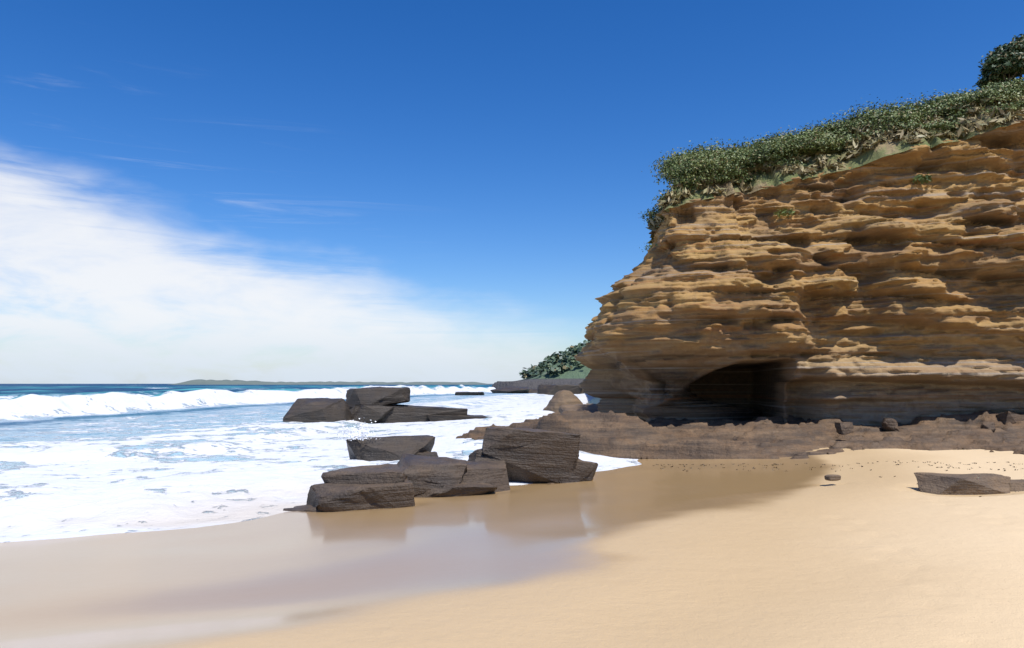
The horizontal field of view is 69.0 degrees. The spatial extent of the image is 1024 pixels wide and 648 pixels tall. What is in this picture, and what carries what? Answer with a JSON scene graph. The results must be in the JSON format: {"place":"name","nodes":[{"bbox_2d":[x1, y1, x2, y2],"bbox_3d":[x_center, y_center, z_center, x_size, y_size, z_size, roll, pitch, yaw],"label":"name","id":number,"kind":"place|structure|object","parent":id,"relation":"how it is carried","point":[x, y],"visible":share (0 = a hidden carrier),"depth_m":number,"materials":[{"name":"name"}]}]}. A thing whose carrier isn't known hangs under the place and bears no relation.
{"place":"outdoors","nodes":[
{"label":"outdoors","id":0,"kind":"place"},
{"bbox_2d":[0,384,640,542],"bbox_3d":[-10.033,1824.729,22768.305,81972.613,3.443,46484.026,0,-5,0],"label":"sea water","id":1,"kind":"structure","parent":0,"point":[78,460],"depth_m":23.49,"materials":[{"name":"white liquid"}]},
{"bbox_2d":[168,379,492,384],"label":"coastline","id":2,"kind":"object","parent":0,"point":[215,382],"depth_m":1567.53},
{"bbox_2d":[0,397,1023,647],"bbox_3d":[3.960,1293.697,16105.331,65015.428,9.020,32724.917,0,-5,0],"label":"beach sand","id":3,"kind":"structure","parent":0,"point":[868,551],"depth_m":6.93,"materials":[{"name":"beige sand"}]},
{"bbox_2d":[283,398,350,422],"bbox_3d":[-10.564,5.003,40.694,3.265,1.913,2.809,0,-5,0],"label":"sea boulder","id":4,"kind":"object","parent":3,"relation":"on","point":[309,410],"visible":0.81,"depth_m":39.76,"materials":[{"name":"grey stone"}]},
{"bbox_2d":[283,464,414,511],"bbox_3d":[-2.698,2.981,12.517,2.212,1.038,1.208,-3,-2,-6],"label":"rock","id":5,"kind":"object","parent":3,"relation":"on","point":[381,486],"visible":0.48,"depth_m":12.11,"materials":[{"name":"stone"}]},
{"bbox_2d":[346,435,438,460],"bbox_3d":[-3.057,3.468,19.400,2.626,1.113,1.611,0,-5,3],"label":"rock","id":6,"kind":"object","parent":3,"relation":"on","point":[391,448],"visible":0.46,"depth_m":18.92,"materials":[{"name":"grey stone"}]},
{"bbox_2d":[327,418,376,440],"bbox_3d":[-3.917,2.651,18.832,1.301,0.560,0.964,-1,-5,17],"label":"splash spray","id":7,"kind":"object","parent":6,"relation":"on","point":[358,434],"visible":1,"depth_m":18.77,"materials":[{"name":"white liquid"}]},
{"bbox_2d":[350,404,487,423],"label":"rock","id":8,"kind":"object","parent":3,"relation":"on","point":[396,413],"visible":0.45,"depth_m":41.99,"materials":[{"name":"grey stone"}]},
{"bbox_2d":[346,387,410,407],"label":"rock","id":9,"kind":"object","parent":8,"relation":"on","point":[383,396],"visible":0.81,"depth_m":42.55,"materials":[{"name":"grey stone"}]},
{"bbox_2d":[397,453,509,497],"bbox_3d":[-1.163,3.063,14.254,2.387,0.980,1.558,2,0,-8],"label":"rock","id":10,"kind":"object","parent":3,"relation":"on","point":[429,476],"visible":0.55,"depth_m":13.76,"materials":[{"name":"grey stone"}]},
{"bbox_2d":[455,392,483,394],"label":"rock","id":11,"kind":"object","parent":3,"relation":"on","point":[469,393],"visible":0.39,"depth_m":143.46,"materials":[{"name":"grey stone"}]},
{"bbox_2d":[490,386,537,392],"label":"rock","id":12,"kind":"object","parent":3,"relation":"on","point":[512,389],"visible":0.31,"depth_m":173.17,"materials":[{"name":"grey stone"}]},
{"bbox_2d":[468,426,597,482],"bbox_3d":[0.379,2.896,16.078,2.742,1.333,1.666,5,-5,-5],"label":"rock","id":13,"kind":"object","parent":3,"relation":"on","point":[529,455],"visible":0.73,"depth_m":15.39,"materials":[{"name":"stone"}]},
{"bbox_2d":[537,384,584,394],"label":"rock","id":14,"kind":"object","parent":3,"relation":"on","point":[555,389],"visible":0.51,"depth_m":145.55,"materials":[{"name":"grey stone"}]},
{"bbox_2d":[543,390,582,411],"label":"boulder","id":15,"kind":"object","parent":3,"relation":"on","point":[559,399],"visible":0.34,"depth_m":49.58,"materials":[{"name":"brown stone"}]},
{"bbox_2d":[558,403,597,412],"bbox_3d":[4.144,5.086,37.239,3.864,2.215,11.979,0,-5,-6],"label":"rock","id":16,"kind":"object","parent":3,"relation":"on","point":[592,408],"visible":0.1,"depth_m":35.47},
{"bbox_2d":[456,410,1023,483],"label":"shelf rock","id":17,"kind":"object","parent":3,"relation":"on","point":[610,433],"visible":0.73,"depth_m":21.45,"materials":[{"name":"brown stone"}]},
{"bbox_2d":[835,422,853,434],"bbox_3d":[9.587,3.013,21.521,0.475,0.358,0.396,2,-5,-20],"label":"rubble","id":18,"kind":"object","parent":17,"relation":"on","point":[843,428],"visible":1,"depth_m":21.39,"materials":[{"name":"brown stone"}]},
{"bbox_2d":[881,418,899,431],"bbox_3d":[11.197,3.018,22.134,0.483,0.475,0.610,-1,-5,10],"label":"rubble","id":19,"kind":"object","parent":17,"relation":"on","point":[889,424],"visible":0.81,"depth_m":21.88,"materials":[{"name":"stone"}]},
{"bbox_2d":[980,422,995,431],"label":"rubble","id":20,"kind":"object","parent":17,"relation":"on","point":[988,425],"visible":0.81,"depth_m":19.99,"materials":[{"name":"stone"}]},
{"bbox_2d":[996,411,1023,423],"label":"rubble","id":21,"kind":"object","parent":17,"relation":"on","point":[1008,416],"visible":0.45,"depth_m":21.57,"materials":[{"name":"brown stone"}]},
{"bbox_2d":[824,474,840,480],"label":"small rock","id":22,"kind":"object","parent":3,"relation":"on","point":[831,477],"visible":1,"depth_m":13.05,"materials":[{"name":"brown stone"}]},
{"bbox_2d":[653,460,1022,496],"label":"pebbles","id":23,"kind":"object","parent":3,"relation":"on","point":[842,466],"visible":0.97,"depth_m":16.12,"materials":[{"name":"brown stone"}]},
{"bbox_2d":[914,472,1023,494],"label":"rock","id":24,"kind":"object","parent":3,"relation":"on","point":[962,484],"visible":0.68,"depth_m":11.48,"materials":[{"name":"stone"}]},
{"bbox_2d":[0,0,1023,383],"label":"sky","id":25,"kind":"structure","parent":0,"point":[406,191],"materials":[{"name":"blue"}]},
{"bbox_2d":[492,353,591,388],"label":"headland","id":26,"kind":"structure","parent":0,"point":[575,375],"depth_m":235.40,"materials":[{"name":"grey stone"}]},
{"bbox_2d":[518,340,590,378],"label":"headland trees","id":27,"kind":"object","parent":26,"relation":"on","point":[552,359],"visible":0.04,"depth_m":253.19,"materials":[{"name":"green plant"}]},
{"bbox_2d":[574,120,1023,425],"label":"cliff","id":28,"kind":"structure","parent":0,"point":[875,292],"depth_m":23.54,"materials":[{"name":"stone"}]},
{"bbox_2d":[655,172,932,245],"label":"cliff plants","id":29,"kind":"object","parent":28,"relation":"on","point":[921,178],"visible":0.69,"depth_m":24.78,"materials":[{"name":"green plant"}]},
{"bbox_2d":[648,104,1023,245],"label":"clifftop soil","id":30,"kind":"structure","parent":0,"point":[879,151],"depth_m":25.64,"materials":[{"name":"beige soil"}]},
{"bbox_2d":[638,76,1023,251],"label":"shrubs","id":31,"kind":"object","parent":30,"relation":"on","point":[702,160],"visible":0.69,"depth_m":26.38,"materials":[{"name":"green plant"}]},
{"bbox_2d":[646,92,1023,229],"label":"clifftop dry grass","id":32,"kind":"structure","parent":30,"relation":"on","point":[856,149],"depth_m":25.61,"materials":[{"name":"green plant"}]},
{"bbox_2d":[974,50,1023,87],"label":"bush","id":33,"kind":"object","parent":30,"relation":"on","point":[1009,64],"visible":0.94,"depth_m":27.80,"materials":[{"name":"green plant"}]},
{"bbox_2d":[978,34,1023,78],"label":"banksia tree","id":34,"kind":"object","parent":30,"relation":"on","point":[1018,45],"visible":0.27,"depth_m":28.18,"materials":[{"name":"green plant"}]}
]}

